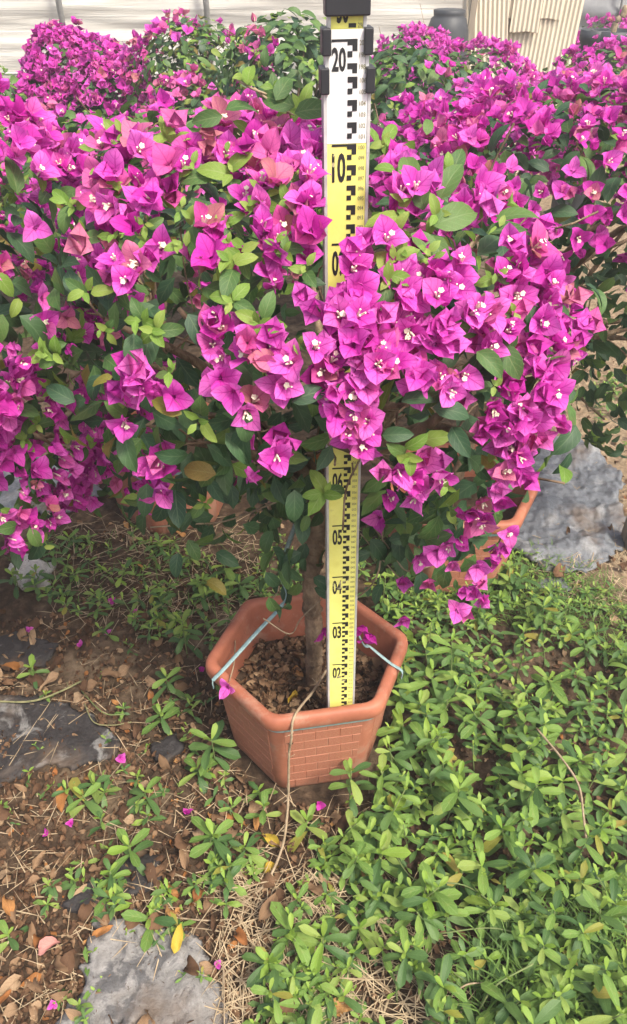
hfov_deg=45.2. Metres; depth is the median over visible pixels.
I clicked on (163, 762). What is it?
dry leaf
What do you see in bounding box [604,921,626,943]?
weed
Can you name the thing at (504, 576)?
weed
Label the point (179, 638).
weed
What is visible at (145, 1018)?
dry leaf
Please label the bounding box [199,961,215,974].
dry leaf
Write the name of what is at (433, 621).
weed
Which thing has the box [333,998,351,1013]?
dry leaf
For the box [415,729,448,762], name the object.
weed
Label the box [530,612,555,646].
weed
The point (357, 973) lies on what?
weed
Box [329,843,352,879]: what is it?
weed
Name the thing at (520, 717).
weed
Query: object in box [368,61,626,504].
bougainvillea
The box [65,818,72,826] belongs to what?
fallen bract
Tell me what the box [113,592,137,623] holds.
weed
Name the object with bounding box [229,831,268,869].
weed
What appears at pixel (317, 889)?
dry leaf
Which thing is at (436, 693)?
weed
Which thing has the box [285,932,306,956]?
weed
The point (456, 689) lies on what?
weed
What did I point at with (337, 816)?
dry leaf
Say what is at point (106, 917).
dry leaf
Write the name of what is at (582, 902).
weed
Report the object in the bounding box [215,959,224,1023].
fallen twig
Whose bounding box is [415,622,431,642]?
weed
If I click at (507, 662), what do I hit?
weed
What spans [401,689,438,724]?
weed
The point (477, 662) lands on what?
weed
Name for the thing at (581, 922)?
weed
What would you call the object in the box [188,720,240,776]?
weed
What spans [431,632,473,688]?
weed
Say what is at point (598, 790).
weed
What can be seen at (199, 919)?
fallen twig
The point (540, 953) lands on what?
weed
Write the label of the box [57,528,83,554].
weed
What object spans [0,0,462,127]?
greenhouse
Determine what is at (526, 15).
corrugated sheet
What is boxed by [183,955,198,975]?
dry leaf
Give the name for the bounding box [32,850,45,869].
dry leaf
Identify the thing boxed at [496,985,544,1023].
weed
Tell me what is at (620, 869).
weed
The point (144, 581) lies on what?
weed
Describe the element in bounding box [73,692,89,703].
dry leaf
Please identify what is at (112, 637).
weed
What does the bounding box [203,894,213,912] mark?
dry leaf
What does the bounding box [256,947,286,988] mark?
weed
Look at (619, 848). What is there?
weed
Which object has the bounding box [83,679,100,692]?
dry leaf
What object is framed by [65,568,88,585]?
weed
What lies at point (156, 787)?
dry leaf
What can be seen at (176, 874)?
fallen twig
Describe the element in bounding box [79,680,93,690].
dry leaf
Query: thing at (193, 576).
straw
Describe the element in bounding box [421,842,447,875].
weed
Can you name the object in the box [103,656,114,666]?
dry leaf
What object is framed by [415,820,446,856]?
weed
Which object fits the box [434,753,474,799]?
weed
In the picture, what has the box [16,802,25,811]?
dry leaf
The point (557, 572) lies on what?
dry leaf
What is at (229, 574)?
weed
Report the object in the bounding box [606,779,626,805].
weed
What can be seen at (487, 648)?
weed
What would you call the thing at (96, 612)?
weed
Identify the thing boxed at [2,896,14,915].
dry leaf
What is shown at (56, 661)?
dry leaf
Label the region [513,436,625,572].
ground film
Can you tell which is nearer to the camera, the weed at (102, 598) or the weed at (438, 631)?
the weed at (438, 631)
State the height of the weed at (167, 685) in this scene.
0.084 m
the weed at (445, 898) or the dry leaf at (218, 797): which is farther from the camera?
the dry leaf at (218, 797)
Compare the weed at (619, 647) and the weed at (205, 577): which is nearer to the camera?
the weed at (619, 647)
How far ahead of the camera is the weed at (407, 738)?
1.50 m
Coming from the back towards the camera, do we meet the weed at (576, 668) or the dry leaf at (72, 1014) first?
the weed at (576, 668)
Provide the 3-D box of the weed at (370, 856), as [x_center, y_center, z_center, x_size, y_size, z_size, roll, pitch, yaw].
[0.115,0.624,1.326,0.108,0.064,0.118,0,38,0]
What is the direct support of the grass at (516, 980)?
on the ground at (24, 605)
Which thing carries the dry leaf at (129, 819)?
on the ground at (24, 605)
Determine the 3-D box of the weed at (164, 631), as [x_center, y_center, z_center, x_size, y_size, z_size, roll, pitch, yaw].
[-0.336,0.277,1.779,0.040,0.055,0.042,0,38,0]
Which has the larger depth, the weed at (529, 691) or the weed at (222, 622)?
the weed at (222, 622)
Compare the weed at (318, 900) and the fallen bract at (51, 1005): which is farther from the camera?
the weed at (318, 900)
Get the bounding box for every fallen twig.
[0,680,81,702]
[157,864,209,884]
[177,917,234,920]
[194,618,235,681]
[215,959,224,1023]
[222,669,326,910]
[450,982,481,996]
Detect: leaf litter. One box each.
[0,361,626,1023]
[8,572,621,1019]
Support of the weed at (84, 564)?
on the ground at (24, 605)
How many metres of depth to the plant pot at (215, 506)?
2.05 m
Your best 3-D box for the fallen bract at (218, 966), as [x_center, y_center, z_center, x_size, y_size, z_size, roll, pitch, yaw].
[-0.155,0.725,1.206,0.013,0.009,0.014,-3,76,-36]
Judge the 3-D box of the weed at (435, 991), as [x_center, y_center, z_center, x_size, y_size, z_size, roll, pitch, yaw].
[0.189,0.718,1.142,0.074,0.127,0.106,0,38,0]
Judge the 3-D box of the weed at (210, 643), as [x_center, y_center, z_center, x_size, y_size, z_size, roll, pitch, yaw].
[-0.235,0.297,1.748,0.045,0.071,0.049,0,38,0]
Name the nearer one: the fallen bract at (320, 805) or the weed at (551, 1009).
the weed at (551, 1009)
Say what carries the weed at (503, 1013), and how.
on the ground at (24, 605)
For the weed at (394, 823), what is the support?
on the ground at (24, 605)
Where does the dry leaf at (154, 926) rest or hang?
on the ground at (24, 605)
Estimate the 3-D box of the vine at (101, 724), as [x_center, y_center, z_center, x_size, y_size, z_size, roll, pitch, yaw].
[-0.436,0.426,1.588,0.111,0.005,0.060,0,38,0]
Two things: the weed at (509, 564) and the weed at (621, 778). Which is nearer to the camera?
the weed at (621, 778)
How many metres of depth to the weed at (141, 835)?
1.31 m
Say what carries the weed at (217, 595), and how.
on the ground at (24, 605)
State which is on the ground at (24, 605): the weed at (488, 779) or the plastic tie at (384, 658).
the weed at (488, 779)
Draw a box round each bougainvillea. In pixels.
[0,65,51,311]
[0,72,179,579]
[0,88,322,478]
[8,16,165,192]
[21,64,607,685]
[112,7,274,279]
[200,7,474,333]
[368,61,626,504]
[368,89,506,464]
[371,5,459,219]
[408,31,544,187]
[507,33,626,272]
[571,9,626,68]
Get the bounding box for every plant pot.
[101,402,222,534]
[205,593,407,787]
[389,443,539,592]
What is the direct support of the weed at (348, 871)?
on the ground at (24, 605)
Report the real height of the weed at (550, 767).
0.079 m
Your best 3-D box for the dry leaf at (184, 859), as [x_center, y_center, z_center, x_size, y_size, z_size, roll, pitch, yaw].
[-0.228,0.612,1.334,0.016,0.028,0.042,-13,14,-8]
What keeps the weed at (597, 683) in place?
on the ground at (24, 605)
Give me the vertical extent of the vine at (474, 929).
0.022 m
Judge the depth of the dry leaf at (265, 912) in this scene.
1.25 m
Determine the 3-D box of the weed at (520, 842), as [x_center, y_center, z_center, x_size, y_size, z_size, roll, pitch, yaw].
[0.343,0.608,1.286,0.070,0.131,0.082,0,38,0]
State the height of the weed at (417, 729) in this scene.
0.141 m
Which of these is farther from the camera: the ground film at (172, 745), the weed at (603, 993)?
the ground film at (172, 745)
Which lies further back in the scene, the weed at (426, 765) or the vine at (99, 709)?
the vine at (99, 709)
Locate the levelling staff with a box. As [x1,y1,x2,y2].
[318,0,375,707]
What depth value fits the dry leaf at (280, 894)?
1.28 m
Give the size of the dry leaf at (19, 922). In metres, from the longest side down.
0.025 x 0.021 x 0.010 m
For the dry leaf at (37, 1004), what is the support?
on the ground at (24, 605)
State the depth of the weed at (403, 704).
1.57 m
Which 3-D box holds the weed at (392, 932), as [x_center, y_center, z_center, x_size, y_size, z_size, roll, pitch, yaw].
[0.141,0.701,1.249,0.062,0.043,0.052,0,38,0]
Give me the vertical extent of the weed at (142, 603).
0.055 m
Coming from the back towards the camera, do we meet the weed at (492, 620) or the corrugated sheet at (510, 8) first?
the corrugated sheet at (510, 8)
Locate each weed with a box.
[0,567,33,598]
[0,920,28,952]
[16,654,49,688]
[23,578,50,601]
[25,564,53,581]
[43,544,65,566]
[45,534,58,551]
[46,579,65,598]
[51,780,74,804]
[53,596,82,614]
[55,554,72,581]
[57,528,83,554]
[61,867,91,899]
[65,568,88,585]
[66,777,102,818]
[77,553,96,568]
[83,534,95,546]
[84,590,110,620]
[86,811,121,836]
[91,591,111,604]
[92,622,118,640]
[97,858,130,900]
[105,545,112,557]
[105,879,130,914]
[107,828,152,876]
[113,559,134,587]
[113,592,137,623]
[121,895,175,952]
[124,557,140,571]
[127,525,143,550]
[127,776,170,815]
[131,588,145,608]
[136,567,150,587]
[137,621,158,643]
[141,701,178,735]
[144,532,171,556]
[145,550,162,569]
[149,591,175,622]
[152,667,185,703]
[157,579,178,599]
[162,623,175,634]
[164,609,202,659]
[174,631,188,654]
[178,757,218,794]
[180,556,190,575]
[183,548,199,566]
[184,586,214,610]
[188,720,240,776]
[189,816,234,867]
[192,572,209,590]
[194,611,218,633]
[200,551,212,570]
[203,628,218,650]
[207,590,228,598]
[209,561,241,589]
[215,589,234,612]
[217,606,236,625]
[218,797,243,823]
[224,573,254,604]
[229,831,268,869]
[241,943,287,987]
[244,790,281,824]
[250,968,299,1023]
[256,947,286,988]
[270,901,310,965]
[275,907,302,924]
[284,1017,304,1023]
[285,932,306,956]
[286,882,312,915]
[287,803,327,851]
[288,1008,322,1023]
[292,918,352,976]
[297,977,318,999]
[308,835,333,863]
[311,913,338,942]
[314,881,337,912]
[320,981,362,1017]
[321,809,365,851]
[328,758,372,816]
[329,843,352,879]
[335,953,361,987]
[338,842,373,882]
[340,904,377,949]
[345,816,384,855]
[348,833,407,899]
[350,829,410,884]
[350,1003,372,1023]
[357,574,390,604]
[359,753,405,804]
[360,880,400,918]
[363,794,420,847]
[364,775,420,844]
[369,931,399,970]
[370,1015,402,1023]
[371,789,412,838]
[372,888,393,916]
[375,735,404,785]
[375,738,416,789]
[376,708,430,760]
[379,572,395,615]
[381,568,409,596]
[381,924,413,944]
[383,768,409,796]
[383,926,428,988]
[386,609,412,636]
[386,678,429,734]
[387,969,399,1002]
[388,681,416,703]
[390,573,409,599]
[390,816,420,860]
[390,861,453,928]
[393,721,447,775]
[393,868,420,897]
[394,602,418,631]
[394,862,461,940]
[395,895,444,952]
[398,662,421,691]
[399,657,415,679]
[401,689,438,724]
[402,646,416,674]
[405,635,450,684]
[407,635,422,655]
[407,658,458,704]
[407,787,431,814]
[408,950,430,990]
[410,703,444,737]
[413,603,432,622]
[414,954,466,1016]
[415,617,439,664]
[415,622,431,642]
[415,622,444,644]
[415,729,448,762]
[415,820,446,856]
[416,730,448,771]
[416,768,453,801]
[419,877,449,917]
[420,687,466,725]
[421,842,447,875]
[422,1009,455,1023]
[423,589,447,614]
[423,603,449,628]
[423,750,455,785]
[424,836,469,868]
[425,902,472,939]
[425,998,467,1023]
[427,627,449,655]
[427,773,482,830]
[430,747,456,770]
[430,852,493,906]
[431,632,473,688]
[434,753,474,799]
[435,761,482,829]
[436,674,474,715]
[437,610,457,630]
[438,656,470,681]
[440,628,463,649]
[446,608,463,636]
[448,644,484,676]
[449,964,478,988]
[453,837,508,895]
[455,584,486,604]
[455,713,474,731]
[456,727,491,755]
[459,1002,494,1023]
[460,654,482,683]
[460,676,496,703]
[460,700,497,742]
[463,883,520,939]
[464,740,481,770]
[464,886,510,939]
[467,937,506,982]
[468,599,494,631]
[470,635,483,649]
[471,608,492,628]
[474,692,492,716]
[476,981,536,1023]
[477,612,503,638]
[477,655,493,669]
[480,634,501,657]
[480,663,512,703]
[483,807,521,860]
[484,762,514,798]
[486,566,509,593]
[486,693,516,720]
[486,790,516,817]
[488,590,511,614]
[488,805,533,841]
[489,568,525,602]
[491,752,552,809]
[493,646,513,668]
[495,831,533,896]
[496,725,539,758]
[496,732,543,775]
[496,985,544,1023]
[496,999,560,1023]
[497,564,541,595]
[497,693,532,726]
[498,554,524,605]
[499,622,539,653]
[499,920,539,954]
[501,766,562,833]
[506,655,533,683]
[506,847,555,891]
[509,897,542,933]
[510,681,535,698]
[510,681,548,711]
[511,928,569,982]
[512,607,534,632]
[512,708,563,748]
[515,636,531,660]
[516,726,559,764]
[520,882,540,911]
[521,698,554,742]
[523,801,558,832]
[527,596,561,629]
[527,756,556,785]
[527,890,578,948]
[528,939,597,1006]
[528,968,573,1023]
[529,671,556,693]
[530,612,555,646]
[530,665,571,707]
[532,832,565,856]
[534,638,554,666]
[536,701,566,725]
[536,793,585,853]
[537,593,558,608]
[537,759,591,809]
[538,582,567,616]
[539,864,579,897]
[539,975,575,1013]
[542,794,558,817]
[545,598,578,640]
[548,740,595,784]
[551,627,568,650]
[557,858,590,905]
[558,622,587,650]
[558,948,618,991]
[559,912,603,958]
[560,689,604,723]
[561,695,596,721]
[562,662,585,685]
[564,719,590,742]
[565,669,589,692]
[566,755,592,781]
[567,825,602,872]
[570,629,597,666]
[572,810,621,854]
[573,752,615,813]
[575,878,626,939]
[575,889,626,959]
[578,622,608,649]
[579,973,626,1023]
[580,724,611,745]
[582,671,612,693]
[583,699,601,721]
[584,742,616,768]
[584,863,626,908]
[589,642,617,666]
[590,702,621,736]
[591,765,623,795]
[592,975,626,1019]
[593,798,626,828]
[593,939,626,994]
[594,674,619,713]
[595,861,626,892]
[601,737,626,770]
[602,817,626,858]
[604,699,626,738]
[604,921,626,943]
[606,762,626,790]
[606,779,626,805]
[608,640,626,662]
[608,662,626,704]
[608,799,626,828]
[609,843,626,884]
[611,1008,622,1023]
[613,998,626,1008]
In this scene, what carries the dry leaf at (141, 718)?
on the ground at (24, 605)
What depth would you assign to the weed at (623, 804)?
1.38 m
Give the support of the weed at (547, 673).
on the ground at (24, 605)
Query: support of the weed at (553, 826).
on the ground at (24, 605)
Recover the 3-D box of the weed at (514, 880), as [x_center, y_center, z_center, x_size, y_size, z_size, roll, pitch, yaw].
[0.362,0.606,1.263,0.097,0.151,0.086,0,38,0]
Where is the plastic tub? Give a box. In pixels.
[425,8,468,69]
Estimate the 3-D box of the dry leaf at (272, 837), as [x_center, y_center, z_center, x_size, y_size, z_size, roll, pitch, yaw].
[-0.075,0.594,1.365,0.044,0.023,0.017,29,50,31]
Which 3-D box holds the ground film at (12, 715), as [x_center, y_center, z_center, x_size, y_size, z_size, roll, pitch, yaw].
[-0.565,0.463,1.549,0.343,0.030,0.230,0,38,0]
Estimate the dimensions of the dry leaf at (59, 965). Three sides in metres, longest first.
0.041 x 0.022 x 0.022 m
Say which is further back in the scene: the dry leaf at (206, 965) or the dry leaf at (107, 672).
the dry leaf at (107, 672)
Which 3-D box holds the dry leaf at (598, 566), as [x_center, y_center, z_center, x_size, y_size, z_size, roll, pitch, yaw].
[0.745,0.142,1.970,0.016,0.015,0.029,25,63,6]
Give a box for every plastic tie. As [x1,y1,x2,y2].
[212,523,294,688]
[358,636,402,679]
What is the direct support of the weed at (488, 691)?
on the ground at (24, 605)
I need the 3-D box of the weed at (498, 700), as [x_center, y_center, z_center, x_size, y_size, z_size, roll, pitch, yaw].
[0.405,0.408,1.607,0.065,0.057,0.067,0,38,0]
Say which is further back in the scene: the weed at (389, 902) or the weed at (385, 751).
the weed at (385, 751)
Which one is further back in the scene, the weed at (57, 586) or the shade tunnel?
the shade tunnel
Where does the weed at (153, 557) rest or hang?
on the ground at (24, 605)
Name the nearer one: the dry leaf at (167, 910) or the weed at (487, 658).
the dry leaf at (167, 910)
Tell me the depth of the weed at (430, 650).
1.59 m
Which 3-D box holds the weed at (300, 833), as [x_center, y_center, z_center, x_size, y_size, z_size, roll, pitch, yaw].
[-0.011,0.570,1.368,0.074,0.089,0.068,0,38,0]
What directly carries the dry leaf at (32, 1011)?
on the ground at (24, 605)
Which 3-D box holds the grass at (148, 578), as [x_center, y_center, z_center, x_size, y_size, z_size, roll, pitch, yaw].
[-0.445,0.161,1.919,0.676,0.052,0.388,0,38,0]
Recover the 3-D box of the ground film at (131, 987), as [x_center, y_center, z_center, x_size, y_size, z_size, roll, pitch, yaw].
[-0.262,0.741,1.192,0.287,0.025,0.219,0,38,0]
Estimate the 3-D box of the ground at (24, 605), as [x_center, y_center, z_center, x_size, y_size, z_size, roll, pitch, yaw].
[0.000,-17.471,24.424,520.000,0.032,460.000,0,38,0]
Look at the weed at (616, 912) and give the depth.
1.20 m
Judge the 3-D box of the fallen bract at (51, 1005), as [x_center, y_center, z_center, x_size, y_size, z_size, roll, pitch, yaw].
[-0.404,0.762,1.163,0.016,0.009,0.016,-31,78,-20]
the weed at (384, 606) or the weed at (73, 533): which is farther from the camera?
the weed at (73, 533)
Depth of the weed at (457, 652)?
1.66 m
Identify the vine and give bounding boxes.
[81,690,124,714]
[84,703,130,725]
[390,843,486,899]
[440,927,510,933]
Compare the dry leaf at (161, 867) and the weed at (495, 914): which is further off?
the dry leaf at (161, 867)
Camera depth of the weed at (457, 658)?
1.64 m
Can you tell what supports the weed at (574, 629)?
on the ground at (24, 605)
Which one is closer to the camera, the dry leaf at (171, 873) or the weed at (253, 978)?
the weed at (253, 978)
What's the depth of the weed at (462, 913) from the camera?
1.23 m
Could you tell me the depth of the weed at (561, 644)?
1.69 m
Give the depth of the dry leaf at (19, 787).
1.47 m
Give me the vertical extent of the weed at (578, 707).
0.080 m
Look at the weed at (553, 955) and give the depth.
1.15 m
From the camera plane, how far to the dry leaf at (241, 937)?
1.22 m
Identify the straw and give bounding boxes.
[0,588,370,1023]
[42,513,260,633]
[180,847,480,1023]
[529,360,626,618]
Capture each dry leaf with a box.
[0,664,9,671]
[0,679,12,685]
[0,804,15,820]
[0,869,14,878]
[0,973,20,995]
[0,975,8,985]
[0,989,10,1003]
[2,661,20,670]
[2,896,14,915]
[2,1002,21,1017]
[9,905,16,923]
[10,930,23,939]
[14,784,26,791]
[14,919,24,924]
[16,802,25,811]
[17,628,26,639]
[20,972,41,987]
[22,813,33,825]
[22,875,41,889]
[24,617,41,628]
[24,977,43,993]
[26,674,44,686]
[27,629,35,644]
[28,921,35,946]
[29,1002,36,1019]
[30,1000,43,1008]
[32,783,43,798]
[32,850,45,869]
[33,932,45,948]
[37,936,59,955]
[38,671,58,691]
[49,656,61,671]
[50,991,67,1001]
[52,955,69,971]
[55,625,67,630]
[55,853,72,860]
[56,786,67,812]
[56,847,70,866]
[59,950,74,979]
[64,1008,81,1020]
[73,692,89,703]
[74,884,86,894]
[77,900,93,921]
[77,921,89,928]
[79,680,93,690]
[81,626,90,640]
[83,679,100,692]
[86,554,94,562]
[89,865,102,871]
[90,898,105,911]
[91,910,107,925]
[92,925,112,936]
[97,854,112,866]
[100,914,114,925]
[101,668,120,677]
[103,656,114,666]
[104,761,114,774]
[105,762,111,772]
[115,722,132,729]
[115,804,127,817]
[117,665,129,677]
[119,766,134,774]
[123,814,134,823]
[124,768,139,779]
[124,920,139,929]
[133,583,142,590]
[133,723,140,739]
[134,612,146,622]
[136,733,142,743]
[136,742,149,750]
[137,1009,154,1023]
[139,715,145,723]
[140,780,148,793]
[143,862,156,884]
[146,676,155,686]
[147,689,153,700]
[147,912,164,930]
[150,848,155,855]
[153,784,159,790]
[154,637,162,646]
[154,880,160,888]
[155,858,167,876]
[158,753,170,770]
[163,868,174,879]
[165,906,178,915]
[168,882,178,895]
[171,924,182,953]
[174,652,182,662]
[174,771,181,779]
[174,833,193,849]
[175,682,189,690]
[176,531,185,536]
[179,848,188,869]
[181,829,189,836]
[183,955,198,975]
[192,828,203,835]
[192,887,204,905]
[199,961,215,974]
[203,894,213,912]
[206,741,219,755]
[211,914,219,932]
[213,765,223,776]
[215,791,228,809]
[224,813,235,820]
[225,827,238,837]
[233,927,247,944]
[234,771,246,783]
[244,788,252,795]
[248,801,261,812]
[253,817,258,830]
[259,872,274,887]
[259,892,277,919]
[262,833,279,848]
[262,861,278,874]
[265,642,271,650]
[268,840,283,851]
[272,668,287,680]
[275,888,287,901]
[276,665,292,676]
[277,641,287,648]
[279,802,292,823]
[279,997,294,1022]
[288,689,297,702]
[289,881,297,896]
[291,665,302,676]
[292,651,303,662]
[300,880,323,895]
[318,872,326,883]
[330,812,341,825]
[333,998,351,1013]
[335,813,348,834]
[355,669,369,677]
[355,687,366,693]
[371,657,382,669]
[553,563,564,576]
[596,561,600,569]
[610,613,619,624]
[618,562,626,570]
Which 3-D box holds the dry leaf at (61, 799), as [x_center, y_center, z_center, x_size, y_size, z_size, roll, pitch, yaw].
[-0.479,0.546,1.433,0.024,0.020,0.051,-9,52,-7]
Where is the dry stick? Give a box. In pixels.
[536,728,586,837]
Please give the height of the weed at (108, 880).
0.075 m
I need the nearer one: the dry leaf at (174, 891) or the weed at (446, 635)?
the dry leaf at (174, 891)
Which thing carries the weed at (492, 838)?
on the ground at (24, 605)
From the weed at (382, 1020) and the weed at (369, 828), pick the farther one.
the weed at (369, 828)
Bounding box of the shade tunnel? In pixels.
[573,0,626,66]
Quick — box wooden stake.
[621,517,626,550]
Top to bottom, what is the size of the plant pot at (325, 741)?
0.259 m
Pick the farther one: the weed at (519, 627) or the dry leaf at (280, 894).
the weed at (519, 627)
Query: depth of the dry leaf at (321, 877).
1.32 m
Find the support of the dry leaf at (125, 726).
on the ground at (24, 605)
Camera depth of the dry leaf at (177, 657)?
1.71 m
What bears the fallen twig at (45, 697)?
on the ground film at (12, 715)
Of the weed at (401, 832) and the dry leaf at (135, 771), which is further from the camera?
the dry leaf at (135, 771)
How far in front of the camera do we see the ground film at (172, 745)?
1.53 m
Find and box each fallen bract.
[47,999,57,1009]
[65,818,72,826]
[115,752,125,762]
[183,808,193,814]
[214,960,220,968]
[219,678,234,699]
[316,801,325,810]
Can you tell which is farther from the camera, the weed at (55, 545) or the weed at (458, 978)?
the weed at (55, 545)
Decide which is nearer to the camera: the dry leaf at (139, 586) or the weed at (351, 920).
the weed at (351, 920)
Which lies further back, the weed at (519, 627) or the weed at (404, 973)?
the weed at (519, 627)
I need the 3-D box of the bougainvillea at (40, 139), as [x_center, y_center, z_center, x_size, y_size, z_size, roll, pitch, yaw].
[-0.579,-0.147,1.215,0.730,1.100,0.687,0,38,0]
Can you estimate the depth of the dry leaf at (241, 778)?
1.46 m
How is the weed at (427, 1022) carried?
on the ground at (24, 605)
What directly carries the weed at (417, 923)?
on the ground at (24, 605)
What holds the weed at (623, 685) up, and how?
on the ground at (24, 605)
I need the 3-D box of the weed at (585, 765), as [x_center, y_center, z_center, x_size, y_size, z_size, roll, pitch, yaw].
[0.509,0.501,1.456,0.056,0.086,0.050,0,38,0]
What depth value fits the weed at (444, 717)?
1.55 m
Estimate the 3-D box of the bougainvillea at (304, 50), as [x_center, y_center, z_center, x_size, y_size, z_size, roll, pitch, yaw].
[0.087,-1.100,2.632,0.998,1.109,0.729,0,38,0]
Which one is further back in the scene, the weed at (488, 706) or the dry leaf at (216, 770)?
the weed at (488, 706)
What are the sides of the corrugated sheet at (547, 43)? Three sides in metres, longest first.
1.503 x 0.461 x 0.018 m
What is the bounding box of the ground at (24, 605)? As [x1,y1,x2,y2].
[0,141,626,1023]
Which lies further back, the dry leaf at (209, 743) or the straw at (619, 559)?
the straw at (619, 559)
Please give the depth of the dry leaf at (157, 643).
1.75 m
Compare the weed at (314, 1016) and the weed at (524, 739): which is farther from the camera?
the weed at (524, 739)
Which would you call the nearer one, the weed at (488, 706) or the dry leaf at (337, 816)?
the dry leaf at (337, 816)
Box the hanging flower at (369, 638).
[357,633,376,644]
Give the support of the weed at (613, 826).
on the ground at (24, 605)
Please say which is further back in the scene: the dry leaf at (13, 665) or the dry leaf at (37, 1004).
the dry leaf at (13, 665)
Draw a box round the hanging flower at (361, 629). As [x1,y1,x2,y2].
[356,625,368,636]
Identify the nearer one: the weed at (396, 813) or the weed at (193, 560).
the weed at (396, 813)
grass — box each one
[39,529,269,627]
[406,538,626,675]
[439,855,626,1023]
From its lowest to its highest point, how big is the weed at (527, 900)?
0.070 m
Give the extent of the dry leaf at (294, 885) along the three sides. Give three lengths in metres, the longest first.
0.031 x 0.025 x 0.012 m
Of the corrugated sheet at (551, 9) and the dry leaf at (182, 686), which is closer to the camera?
the dry leaf at (182, 686)
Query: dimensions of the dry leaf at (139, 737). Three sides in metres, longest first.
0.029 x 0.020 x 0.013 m
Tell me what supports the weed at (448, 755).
on the ground at (24, 605)
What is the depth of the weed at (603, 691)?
1.60 m
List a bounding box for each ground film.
[0,456,101,514]
[0,631,59,671]
[0,693,121,787]
[8,554,55,590]
[55,909,232,1023]
[59,853,161,915]
[150,732,184,761]
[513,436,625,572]
[538,576,571,592]
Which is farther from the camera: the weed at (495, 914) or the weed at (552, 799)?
the weed at (552, 799)
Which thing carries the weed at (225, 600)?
on the ground at (24, 605)
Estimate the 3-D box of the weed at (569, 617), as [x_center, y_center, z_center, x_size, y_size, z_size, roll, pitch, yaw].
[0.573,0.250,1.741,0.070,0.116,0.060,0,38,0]
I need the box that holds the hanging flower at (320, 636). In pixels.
[314,628,325,641]
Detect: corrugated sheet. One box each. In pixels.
[462,0,508,148]
[507,0,584,172]
[508,0,513,18]
[509,0,542,32]
[540,0,562,20]
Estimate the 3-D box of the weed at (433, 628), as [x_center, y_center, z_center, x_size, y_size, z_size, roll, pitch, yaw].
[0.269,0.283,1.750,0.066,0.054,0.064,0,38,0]
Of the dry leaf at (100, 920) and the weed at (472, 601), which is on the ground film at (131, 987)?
the dry leaf at (100, 920)
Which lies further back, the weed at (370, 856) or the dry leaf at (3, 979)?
the weed at (370, 856)
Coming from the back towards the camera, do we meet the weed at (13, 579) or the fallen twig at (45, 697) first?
the weed at (13, 579)
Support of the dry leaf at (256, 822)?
on the ground at (24, 605)
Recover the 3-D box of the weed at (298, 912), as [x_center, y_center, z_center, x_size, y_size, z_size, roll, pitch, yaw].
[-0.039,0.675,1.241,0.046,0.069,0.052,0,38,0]
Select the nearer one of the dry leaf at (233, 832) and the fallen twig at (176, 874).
the fallen twig at (176, 874)
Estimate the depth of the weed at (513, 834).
1.32 m
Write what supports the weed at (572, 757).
on the ground at (24, 605)
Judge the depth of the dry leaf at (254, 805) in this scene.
1.42 m
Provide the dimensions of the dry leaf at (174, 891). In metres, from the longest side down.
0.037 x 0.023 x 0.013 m
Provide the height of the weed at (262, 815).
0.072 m
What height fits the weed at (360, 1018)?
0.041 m
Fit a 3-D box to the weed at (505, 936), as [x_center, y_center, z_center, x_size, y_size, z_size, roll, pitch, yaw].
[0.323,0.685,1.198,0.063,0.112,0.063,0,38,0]
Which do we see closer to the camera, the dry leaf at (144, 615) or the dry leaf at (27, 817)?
the dry leaf at (27, 817)
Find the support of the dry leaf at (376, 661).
on the plant pot at (325, 741)
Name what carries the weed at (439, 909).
on the ground at (24, 605)
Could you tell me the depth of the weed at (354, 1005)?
1.15 m
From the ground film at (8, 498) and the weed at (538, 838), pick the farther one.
the ground film at (8, 498)
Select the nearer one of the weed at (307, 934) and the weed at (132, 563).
the weed at (307, 934)
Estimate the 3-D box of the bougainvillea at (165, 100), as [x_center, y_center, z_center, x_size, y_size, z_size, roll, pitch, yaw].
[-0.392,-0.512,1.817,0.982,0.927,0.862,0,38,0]
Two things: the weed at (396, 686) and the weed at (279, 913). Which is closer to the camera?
the weed at (279, 913)
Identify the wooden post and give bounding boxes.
[466,0,477,73]
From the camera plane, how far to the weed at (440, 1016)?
1.10 m
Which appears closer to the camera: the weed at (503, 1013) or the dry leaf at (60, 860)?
the weed at (503, 1013)
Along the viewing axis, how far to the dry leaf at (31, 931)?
1.24 m
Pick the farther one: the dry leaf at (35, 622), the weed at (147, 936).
the dry leaf at (35, 622)
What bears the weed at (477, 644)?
on the ground at (24, 605)
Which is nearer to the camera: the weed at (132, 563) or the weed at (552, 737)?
the weed at (552, 737)
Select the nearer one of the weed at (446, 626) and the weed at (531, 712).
the weed at (531, 712)
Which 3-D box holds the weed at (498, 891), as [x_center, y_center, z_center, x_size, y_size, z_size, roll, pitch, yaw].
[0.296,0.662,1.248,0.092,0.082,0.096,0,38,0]
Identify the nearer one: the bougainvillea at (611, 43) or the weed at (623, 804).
the weed at (623, 804)
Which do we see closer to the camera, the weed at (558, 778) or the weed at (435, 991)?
the weed at (435, 991)
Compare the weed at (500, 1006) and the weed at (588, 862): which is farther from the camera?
the weed at (588, 862)
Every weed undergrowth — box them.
[10,371,626,1023]
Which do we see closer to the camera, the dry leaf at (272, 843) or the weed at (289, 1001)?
the weed at (289, 1001)

